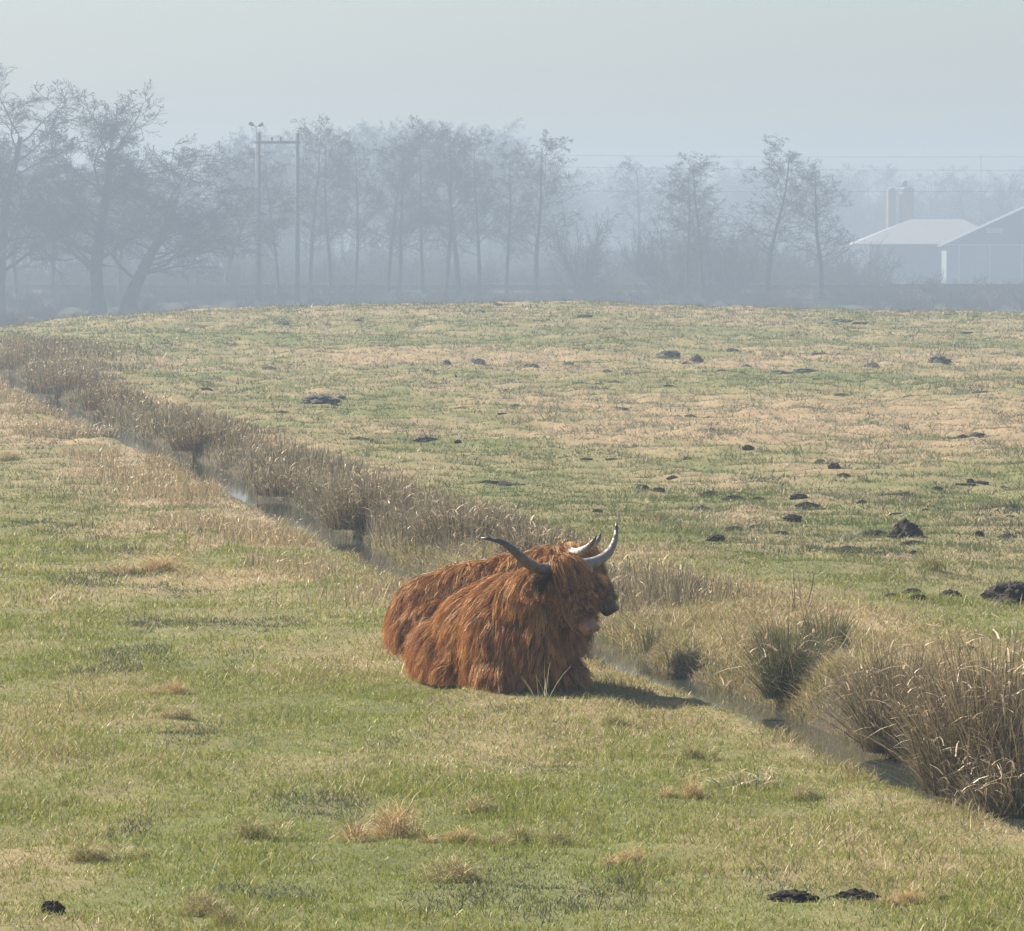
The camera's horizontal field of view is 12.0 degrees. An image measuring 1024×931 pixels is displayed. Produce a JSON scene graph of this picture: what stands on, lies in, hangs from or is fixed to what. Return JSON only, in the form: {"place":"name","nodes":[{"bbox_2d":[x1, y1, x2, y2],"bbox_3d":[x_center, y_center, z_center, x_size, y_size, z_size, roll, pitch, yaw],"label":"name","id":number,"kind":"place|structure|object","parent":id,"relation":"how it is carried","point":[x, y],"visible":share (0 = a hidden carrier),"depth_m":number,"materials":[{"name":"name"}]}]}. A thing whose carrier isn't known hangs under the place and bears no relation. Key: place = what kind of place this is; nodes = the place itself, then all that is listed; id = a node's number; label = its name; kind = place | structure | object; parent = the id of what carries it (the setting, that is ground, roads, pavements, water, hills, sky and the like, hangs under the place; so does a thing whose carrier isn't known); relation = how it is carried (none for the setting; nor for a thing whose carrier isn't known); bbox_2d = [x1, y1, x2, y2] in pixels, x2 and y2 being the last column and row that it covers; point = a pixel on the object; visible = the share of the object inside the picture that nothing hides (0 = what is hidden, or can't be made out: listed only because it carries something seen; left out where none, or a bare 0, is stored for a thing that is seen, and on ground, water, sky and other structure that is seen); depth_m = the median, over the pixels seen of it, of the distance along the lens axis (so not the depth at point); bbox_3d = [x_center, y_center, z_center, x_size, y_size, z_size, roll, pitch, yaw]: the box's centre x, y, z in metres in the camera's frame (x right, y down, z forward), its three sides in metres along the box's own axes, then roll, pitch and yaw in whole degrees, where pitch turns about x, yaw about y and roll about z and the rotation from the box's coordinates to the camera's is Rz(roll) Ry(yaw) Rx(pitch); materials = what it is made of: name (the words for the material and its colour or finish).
{"place":"outdoors","nodes":[
{"label":"outdoors","id":0,"kind":"place"},
{"bbox_2d":[0,277,1023,930],"bbox_3d":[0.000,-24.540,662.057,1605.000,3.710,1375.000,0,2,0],"label":"ground","id":1,"kind":"structure","parent":0,"point":[712,335],"depth_m":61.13,"materials":[{"name":"plant"}]},
{"bbox_2d":[0,449,20,461],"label":"grass tussock","id":2,"kind":"object","parent":1,"relation":"on","point":[9,455],"depth_m":83.72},
{"bbox_2d":[0,146,46,293],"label":"bare tree","id":3,"kind":"object","parent":1,"relation":"on","point":[15,282],"visible":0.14,"depth_m":525.59,"materials":[{"name":"grey plant"}]},
{"bbox_2d":[0,333,61,369],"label":"reed clump","id":4,"kind":"object","parent":1,"relation":"on","point":[6,364],"visible":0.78,"depth_m":150.94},
{"bbox_2d":[41,899,65,914],"bbox_3d":[-2.442,2.350,25.883,0.135,0.093,0.159,-1,3,-29],"label":"molehill","id":5,"kind":"object","parent":1,"relation":"on","point":[56,906],"visible":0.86,"depth_m":25.84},
{"bbox_2d":[10,420,104,438],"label":"weed clump","id":6,"kind":"object","parent":1,"relation":"on","point":[54,432],"visible":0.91,"depth_m":93.06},
{"bbox_2d":[12,356,107,393],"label":"reed clump","id":7,"kind":"object","parent":1,"relation":"on","point":[79,379],"visible":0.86,"depth_m":125.04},
{"bbox_2d":[16,155,105,294],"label":"bare tree","id":8,"kind":"object","parent":1,"relation":"on","point":[52,271],"visible":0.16,"depth_m":519.97,"materials":[{"name":"grey plant"}]},
{"bbox_2d":[0,63,150,313],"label":"bare tree","id":9,"kind":"object","parent":1,"relation":"on","point":[34,247],"visible":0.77,"depth_m":468.20,"materials":[{"name":"grey plant"}]},
{"bbox_2d":[60,422,122,437],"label":"weed clump","id":10,"kind":"object","parent":1,"relation":"on","point":[110,433],"visible":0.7,"depth_m":93.79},
{"bbox_2d":[49,837,146,862],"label":"grass tussock","id":11,"kind":"object","parent":1,"relation":"on","point":[91,852],"depth_m":28.34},
{"bbox_2d":[72,371,155,410],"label":"reed clump","id":12,"kind":"object","parent":1,"relation":"on","point":[101,396],"visible":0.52,"depth_m":109.74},
{"bbox_2d":[0,79,232,314],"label":"bare tree","id":13,"kind":"object","parent":1,"relation":"on","point":[97,301],"visible":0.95,"depth_m":465.61,"materials":[{"name":"grey plant"}]},
{"bbox_2d":[94,166,170,291],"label":"bare tree","id":14,"kind":"object","parent":1,"relation":"on","point":[120,275],"visible":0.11,"depth_m":531.84,"materials":[{"name":"grey plant"}]},
{"bbox_2d":[94,548,204,574],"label":"grass tussock","id":15,"kind":"object","parent":1,"relation":"on","point":[165,562],"depth_m":53.20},
{"bbox_2d":[142,675,189,694],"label":"grass tussock","id":16,"kind":"object","parent":1,"relation":"on","point":[176,689],"depth_m":38.76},
{"bbox_2d":[35,133,310,314],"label":"bare tree","id":17,"kind":"object","parent":1,"relation":"on","point":[172,220],"visible":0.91,"depth_m":465.35,"materials":[{"name":"grey plant"}]},
{"bbox_2d":[156,703,195,719],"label":"grass tussock","id":18,"kind":"object","parent":1,"relation":"on","point":[173,713],"depth_m":36.57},
{"bbox_2d":[159,884,232,916],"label":"grass tussock","id":19,"kind":"object","parent":1,"relation":"on","point":[204,905],"depth_m":25.73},
{"bbox_2d":[152,401,250,451],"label":"reed clump","id":20,"kind":"object","parent":1,"relation":"on","point":[190,443],"visible":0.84,"depth_m":87.83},
{"bbox_2d":[0,376,422,608],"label":"bank weeds","id":21,"kind":"object","parent":1,"relation":"on","point":[34,406],"visible":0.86,"depth_m":69.15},
{"bbox_2d":[198,895,273,928],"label":"grass tussock","id":22,"kind":"object","parent":1,"relation":"on","point":[222,915],"depth_m":25.28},
{"bbox_2d":[193,149,294,283],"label":"bare tree","id":23,"kind":"object","parent":1,"relation":"on","point":[229,263],"visible":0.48,"depth_m":545.97,"materials":[{"name":"grey plant"}]},
{"bbox_2d":[220,809,307,840],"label":"grass tussock","id":24,"kind":"object","parent":1,"relation":"on","point":[253,830],"depth_m":29.14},
{"bbox_2d":[241,144,294,294],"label":"bare tree","id":25,"kind":"object","parent":1,"relation":"on","point":[264,178],"visible":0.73,"depth_m":512.44,"materials":[{"name":"grey plant"}]},
{"bbox_2d":[255,132,299,300],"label":"pole frame","id":26,"kind":"object","parent":1,"relation":"on","point":[259,142],"visible":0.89,"depth_m":505.95,"materials":[{"name":"grey wood"}]},
{"bbox_2d":[301,148,746,156],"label":"overhead wire","id":27,"kind":"object","parent":26,"relation":"attached to","point":[588,155],"visible":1,"depth_m":505.87,"materials":[{"name":"grey metal"}]},
{"bbox_2d":[303,159,1023,170],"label":"overhead wire","id":28,"kind":"object","parent":26,"relation":"attached to","point":[677,168],"visible":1,"depth_m":505.93,"materials":[{"name":"grey metal"}]},
{"bbox_2d":[246,459,328,496],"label":"reed clump","id":29,"kind":"object","parent":1,"relation":"on","point":[269,488],"visible":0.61,"depth_m":73.01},
{"bbox_2d":[0,117,600,280],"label":"wood","id":30,"kind":"object","parent":1,"relation":"on","point":[371,138],"visible":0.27,"depth_m":758.51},
{"bbox_2d":[263,112,362,295],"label":"bare tree","id":31,"kind":"object","parent":1,"relation":"on","point":[314,195],"visible":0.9,"depth_m":521.29,"materials":[{"name":"grey plant"}]},
{"bbox_2d":[301,394,339,403],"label":"molehill","id":32,"kind":"object","parent":1,"relation":"on","point":[320,399],"visible":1,"depth_m":113.53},
{"bbox_2d":[286,126,369,291],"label":"bare tree","id":33,"kind":"object","parent":1,"relation":"on","point":[329,263],"visible":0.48,"depth_m":531.41,"materials":[{"name":"grey plant"}]},
{"bbox_2d":[323,131,393,294],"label":"bare tree","id":34,"kind":"object","parent":1,"relation":"on","point":[358,226],"visible":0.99,"depth_m":519.60,"materials":[{"name":"grey plant"}]},
{"bbox_2d":[298,464,430,530],"bbox_3d":[-1.939,0.377,63.528,1.759,0.891,1.920,0,2,0],"label":"reed clump","id":35,"kind":"object","parent":1,"relation":"on","point":[347,514],"visible":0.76,"depth_m":63.32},
{"bbox_2d":[326,788,441,842],"bbox_3d":[-0.746,2.139,29.343,0.685,0.377,0.860,1,3,30],"label":"grass tussock","id":36,"kind":"object","parent":1,"relation":"on","point":[390,824],"depth_m":29.36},
{"bbox_2d":[363,127,433,291],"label":"bare tree","id":37,"kind":"object","parent":1,"relation":"on","point":[388,276],"visible":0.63,"depth_m":527.88,"materials":[{"name":"grey plant"}]},
{"bbox_2d":[350,132,448,295],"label":"bare tree","id":38,"kind":"object","parent":1,"relation":"on","point":[401,180],"visible":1,"depth_m":517.79,"materials":[{"name":"grey plant"}]},
{"bbox_2d":[0,332,829,667],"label":"reed bed","id":39,"kind":"object","parent":1,"relation":"on","point":[156,422],"visible":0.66,"depth_m":76.27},
{"bbox_2d":[380,122,457,292],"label":"bare tree","id":40,"kind":"object","parent":1,"relation":"on","point":[420,250],"visible":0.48,"depth_m":528.15,"materials":[{"name":"grey plant"}]},
{"bbox_2d":[413,436,438,441],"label":"molehill","id":41,"kind":"object","parent":1,"relation":"on","point":[423,439],"visible":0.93,"depth_m":91.05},
{"bbox_2d":[401,120,494,296],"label":"bare tree","id":42,"kind":"object","parent":1,"relation":"on","point":[450,231],"visible":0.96,"depth_m":516.91,"materials":[{"name":"grey plant"}]},
{"bbox_2d":[406,114,490,290],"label":"bare tree","id":43,"kind":"object","parent":1,"relation":"on","point":[457,270],"visible":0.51,"depth_m":528.49,"materials":[{"name":"grey plant"}]},
{"bbox_2d":[395,848,503,883],"bbox_3d":[-0.365,2.281,27.415,0.708,0.252,0.612,-1,3,-27],"label":"grass tussock","id":44,"kind":"object","parent":1,"relation":"on","point":[464,872],"depth_m":27.40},
{"bbox_2d":[411,822,487,842],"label":"grass tussock","id":45,"kind":"object","parent":1,"relation":"on","point":[462,835],"depth_m":29.17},
{"bbox_2d":[396,491,539,545],"bbox_3d":[-0.525,0.616,58.241,1.842,0.719,2.012,0,2,0],"label":"reed clump","id":46,"kind":"object","parent":1,"relation":"on","point":[448,521],"visible":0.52,"depth_m":57.90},
{"bbox_2d":[442,792,509,813],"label":"grass tussock","id":47,"kind":"object","parent":1,"relation":"on","point":[482,804],"depth_m":30.84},
{"bbox_2d":[439,126,517,296],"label":"bare tree","id":48,"kind":"object","parent":1,"relation":"on","point":[486,201],"visible":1,"depth_m":515.03,"materials":[{"name":"grey plant"}]},
{"bbox_2d":[379,533,618,657],"bbox_3d":[-0.120,1.156,43.072,2.125,1.121,1.347,0,2,-4],"label":"highland cow","id":49,"kind":"object","parent":1,"relation":"on","point":[419,597],"visible":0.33,"depth_m":42.83},
{"bbox_2d":[480,829,520,847],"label":"grass tussock","id":50,"kind":"object","parent":1,"relation":"on","point":[502,837],"depth_m":29.15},
{"bbox_2d":[400,522,617,693],"bbox_3d":[-0.005,1.129,39.550,1.407,1.374,2.205,-1,3,-22],"label":"highland cow","id":51,"kind":"object","parent":1,"relation":"on","point":[530,620],"visible":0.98,"depth_m":38.92},
{"bbox_2d":[470,140,552,293],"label":"bare tree","id":52,"kind":"object","parent":1,"relation":"on","point":[509,249],"visible":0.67,"depth_m":525.13,"materials":[{"name":"grey plant"}]},
{"bbox_2d":[0,221,1023,326],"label":"scrub","id":53,"kind":"object","parent":1,"relation":"on","point":[373,271],"visible":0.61,"depth_m":557.30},
{"bbox_2d":[6,290,1021,315],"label":"embankment","id":54,"kind":"structure","parent":1,"relation":"on","point":[74,310],"depth_m":507.45,"materials":[{"name":"grey plant"}]},
{"bbox_2d":[248,121,262,292],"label":"floodlight mast","id":55,"kind":"object","parent":54,"relation":"on","point":[250,123],"visible":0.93,"depth_m":511.57,"materials":[{"name":"grey metal"}]},
{"bbox_2d":[5,284,1022,289],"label":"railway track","id":56,"kind":"structure","parent":54,"relation":"on","point":[431,287],"depth_m":538.46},
{"bbox_2d":[500,815,552,843],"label":"grass tussock","id":57,"kind":"object","parent":1,"relation":"on","point":[520,831],"depth_m":29.51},
{"bbox_2d":[484,516,586,552],"bbox_3d":[0.254,0.755,55.141,1.307,0.589,1.363,0,2,0],"label":"reed clump","id":58,"kind":"object","parent":1,"relation":"on","point":[515,542],"visible":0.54,"depth_m":55.02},
{"bbox_2d":[519,664,562,702],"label":"grass stalk","id":59,"kind":"object","parent":1,"relation":"on","point":[542,688],"depth_m":37.98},
{"bbox_2d":[495,128,594,296],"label":"bare tree","id":60,"kind":"object","parent":1,"relation":"on","point":[538,234],"visible":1,"depth_m":514.98,"materials":[{"name":"grey plant"}]},
{"bbox_2d":[534,818,587,847],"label":"grass tussock","id":61,"kind":"object","parent":1,"relation":"on","point":[555,837],"depth_m":29.21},
{"bbox_2d":[541,199,624,295],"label":"bare shrub","id":62,"kind":"object","parent":1,"relation":"on","point":[586,268],"visible":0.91,"depth_m":519.93,"materials":[{"name":"grey plant"}]},
{"bbox_2d":[175,522,1022,839],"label":"bank grass","id":63,"kind":"structure","parent":1,"relation":"on","point":[663,656],"depth_m":42.82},
{"bbox_2d":[585,239,622,261],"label":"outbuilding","id":64,"kind":"structure","parent":1,"relation":"on","point":[613,242],"depth_m":840.61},
{"bbox_2d":[201,309,1014,552],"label":"earth crumbs","id":65,"kind":"object","parent":1,"relation":"on","point":[806,503],"visible":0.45,"depth_m":94.04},
{"bbox_2d":[597,707,640,727],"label":"grass tussock","id":66,"kind":"object","parent":1,"relation":"on","point":[612,717],"depth_m":36.59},
{"bbox_2d":[596,840,653,865],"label":"grass tussock","id":67,"kind":"object","parent":1,"relation":"on","point":[623,856],"depth_m":28.03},
{"bbox_2d":[599,155,677,249],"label":"bare tree","id":68,"kind":"object","parent":1,"relation":"on","point":[638,206],"visible":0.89,"depth_m":753.87,"materials":[{"name":"grey plant"}]},
{"bbox_2d":[618,541,668,572],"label":"weed stalks","id":69,"kind":"object","parent":1,"relation":"on","point":[644,560],"visible":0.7,"depth_m":52.08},
{"bbox_2d":[631,618,661,654],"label":"rush clump","id":70,"kind":"object","parent":1,"relation":"on","point":[648,641],"visible":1,"depth_m":44.42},
{"bbox_2d":[613,200,721,295],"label":"bare shrub","id":71,"kind":"object","parent":1,"relation":"on","point":[675,287],"visible":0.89,"depth_m":519.97,"materials":[{"name":"grey plant"}]},
{"bbox_2d":[655,350,680,357],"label":"molehill","id":72,"kind":"object","parent":1,"relation":"on","point":[674,353],"visible":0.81,"depth_m":154.25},
{"bbox_2d":[652,772,710,799],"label":"grass tussock","id":73,"kind":"object","parent":1,"relation":"on","point":[688,789],"depth_m":31.78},
{"bbox_2d":[649,160,735,296],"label":"bare tree","id":74,"kind":"object","parent":1,"relation":"on","point":[687,260],"visible":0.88,"depth_m":515.55,"materials":[{"name":"grey plant"}]},
{"bbox_2d":[673,737,721,760],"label":"grass tussock","id":75,"kind":"object","parent":1,"relation":"on","point":[691,749],"depth_m":33.90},
{"bbox_2d":[652,150,762,298],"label":"bare tree","id":76,"kind":"object","parent":1,"relation":"on","point":[700,246],"visible":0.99,"depth_m":511.80,"materials":[{"name":"grey plant"}]},
{"bbox_2d":[705,534,726,541],"bbox_3d":[2.461,0.875,58.956,0.271,0.103,0.323,0,3,-11],"label":"molehill","id":77,"kind":"object","parent":1,"relation":"on","point":[716,537],"visible":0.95,"depth_m":58.86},
{"bbox_2d":[691,225,783,295],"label":"bare shrub","id":78,"kind":"object","parent":1,"relation":"on","point":[719,276],"visible":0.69,"depth_m":518.87,"materials":[{"name":"grey plant"}]},
{"bbox_2d":[461,156,1023,283],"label":"distant wood","id":79,"kind":"object","parent":1,"relation":"on","point":[852,216],"visible":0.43,"depth_m":1009.80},
{"bbox_2d":[689,764,800,792],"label":"grass tussock","id":80,"kind":"object","parent":1,"relation":"on","point":[753,780],"visible":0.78,"depth_m":32.27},
{"bbox_2d":[724,133,827,297],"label":"bare tree","id":81,"kind":"object","parent":1,"relation":"on","point":[771,247],"visible":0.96,"depth_m":513.37,"materials":[{"name":"grey plant"}]},
{"bbox_2d":[714,596,864,699],"bbox_3d":[2.218,1.472,39.429,1.514,0.896,1.446,0,2,0],"label":"rush clump","id":82,"kind":"object","parent":1,"relation":"on","point":[774,669],"visible":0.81,"depth_m":39.34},
{"bbox_2d":[782,514,802,521],"bbox_3d":[3.676,0.691,63.653,0.280,0.123,0.338,-1,3,-19],"label":"molehill","id":83,"kind":"object","parent":1,"relation":"on","point":[792,517],"visible":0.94,"depth_m":63.58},
{"bbox_2d":[768,889,819,902],"bbox_3d":[1.524,2.331,26.370,0.287,0.076,0.241,0,2,0],"label":"molehill","id":84,"kind":"object","parent":1,"relation":"on","point":[794,895],"visible":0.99,"depth_m":26.31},
{"bbox_2d":[789,494,807,499],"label":"molehill","id":85,"kind":"object","parent":1,"relation":"on","point":[797,496],"visible":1,"depth_m":69.48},
{"bbox_2d":[775,779,822,800],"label":"grass tussock","id":86,"kind":"object","parent":1,"relation":"on","point":[803,792],"depth_m":31.59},
{"bbox_2d":[779,564,823,605],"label":"weed stalks","id":87,"kind":"object","parent":1,"relation":"on","point":[799,589],"visible":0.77,"depth_m":46.03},
{"bbox_2d":[758,163,860,299],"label":"bare tree","id":88,"kind":"object","parent":1,"relation":"on","point":[818,248],"visible":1,"depth_m":508.29,"materials":[{"name":"grey plant"}]},
{"bbox_2d":[781,587,872,653],"bbox_3d":[2.663,1.326,41.785,0.895,0.631,0.869,-1,3,-14],"label":"rush clump","id":89,"kind":"object","parent":1,"relation":"on","point":[834,633],"visible":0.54,"depth_m":41.71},
{"bbox_2d":[830,888,880,899],"bbox_3d":[1.869,2.341,26.614,0.256,0.067,0.232,1,3,28],"label":"molehill","id":90,"kind":"object","parent":1,"relation":"on","point":[855,892],"visible":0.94,"depth_m":26.57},
{"bbox_2d":[781,618,998,754],"bbox_3d":[2.815,1.601,35.616,1.825,0.983,1.808,0,2,0],"label":"reed bush","id":91,"kind":"object","parent":1,"relation":"on","point":[868,745],"visible":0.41,"depth_m":35.51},
{"bbox_2d":[886,187,895,228],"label":"silo","id":92,"kind":"object","parent":1,"relation":"on","point":[891,209],"visible":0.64,"depth_m":832.62,"materials":[{"name":"grey metal"}]},
{"bbox_2d":[886,517,922,538],"bbox_3d":[4.843,0.774,59.894,0.495,0.293,0.449,-2,3,-40],"label":"molehill","id":93,"kind":"object","parent":1,"relation":"on","point":[904,526],"visible":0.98,"depth_m":59.80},
{"bbox_2d":[877,883,932,905],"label":"grass tussock","id":94,"kind":"object","parent":1,"relation":"on","point":[911,896],"depth_m":26.34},
{"bbox_2d":[899,180,913,223],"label":"silo","id":95,"kind":"object","parent":1,"relation":"on","point":[906,202],"visible":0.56,"depth_m":832.25,"materials":[{"name":"grey metal"}]},
{"bbox_2d":[848,219,979,283],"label":"barn","id":96,"kind":"structure","parent":1,"relation":"on","point":[916,241],"depth_m":783.40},
{"bbox_2d":[812,608,1023,815],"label":"reed bush","id":97,"kind":"object","parent":1,"relation":"on","point":[946,715],"visible":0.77,"depth_m":32.61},
{"bbox_2d":[911,269,946,293],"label":"bare shrub","id":98,"kind":"object","parent":1,"relation":"on","point":[932,284],"visible":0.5,"depth_m":525.27,"materials":[{"name":"grey plant"}]},
{"bbox_2d":[908,546,966,573],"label":"grass tussock","id":99,"kind":"object","parent":1,"relation":"on","point":[935,563],"depth_m":53.63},
{"bbox_2d":[927,355,950,363],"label":"molehill","id":100,"kind":"object","parent":1,"relation":"on","point":[940,358],"visible":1,"depth_m":150.92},
{"bbox_2d":[940,589,961,596],"bbox_3d":[4.485,1.303,49.833,0.208,0.086,0.229,-1,3,-21],"label":"molehill","id":101,"kind":"object","parent":1,"relation":"on","point":[949,591],"visible":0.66,"depth_m":49.78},
{"bbox_2d":[907,714,1023,815],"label":"reed bush","id":102,"kind":"object","parent":1,"relation":"on","point":[984,794],"visible":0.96,"depth_m":32.00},
{"bbox_2d":[937,206,1023,283],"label":"shed","id":103,"kind":"structure","parent":1,"relation":"on","point":[996,246],"depth_m":763.67,"materials":[{"name":"white paint"}]},
{"bbox_2d":[976,246,987,283],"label":"sliding door","id":104,"kind":"structure","parent":103,"relation":"in","point":[981,251],"depth_m":763.68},
{"bbox_2d":[948,172,1023,225],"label":"bare tree","id":105,"kind":"object","parent":1,"relation":"on","point":[998,211],"visible":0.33,"depth_m":881.22,"materials":[{"name":"grey plant"}]},
{"bbox_2d":[980,580,1023,605],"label":"molehill","id":106,"kind":"object","parent":1,"relation":"on","point":[1002,590],"visible":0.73,"depth_m":48.85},
{"bbox_2d":[0,470,1023,688],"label":"meadow grass","id":107,"kind":"structure","parent":0,"point":[694,531],"depth_m":53.28,"materials":[{"name":"plant"}]},
{"bbox_2d":[0,295,1023,502],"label":"distant grass","id":108,"kind":"structure","parent":0,"point":[406,426],"depth_m":123.44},
{"bbox_2d":[0,370,1023,829],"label":"water","id":109,"kind":"structure","parent":0,"point":[624,658],"depth_m":44.27,"materials":[{"name":"grey liquid"}]},
{"bbox_2d":[0,0,1023,274],"label":"sky","id":110,"kind":"structure","parent":0,"point":[924,86],"materials":[{"name":"grey"}]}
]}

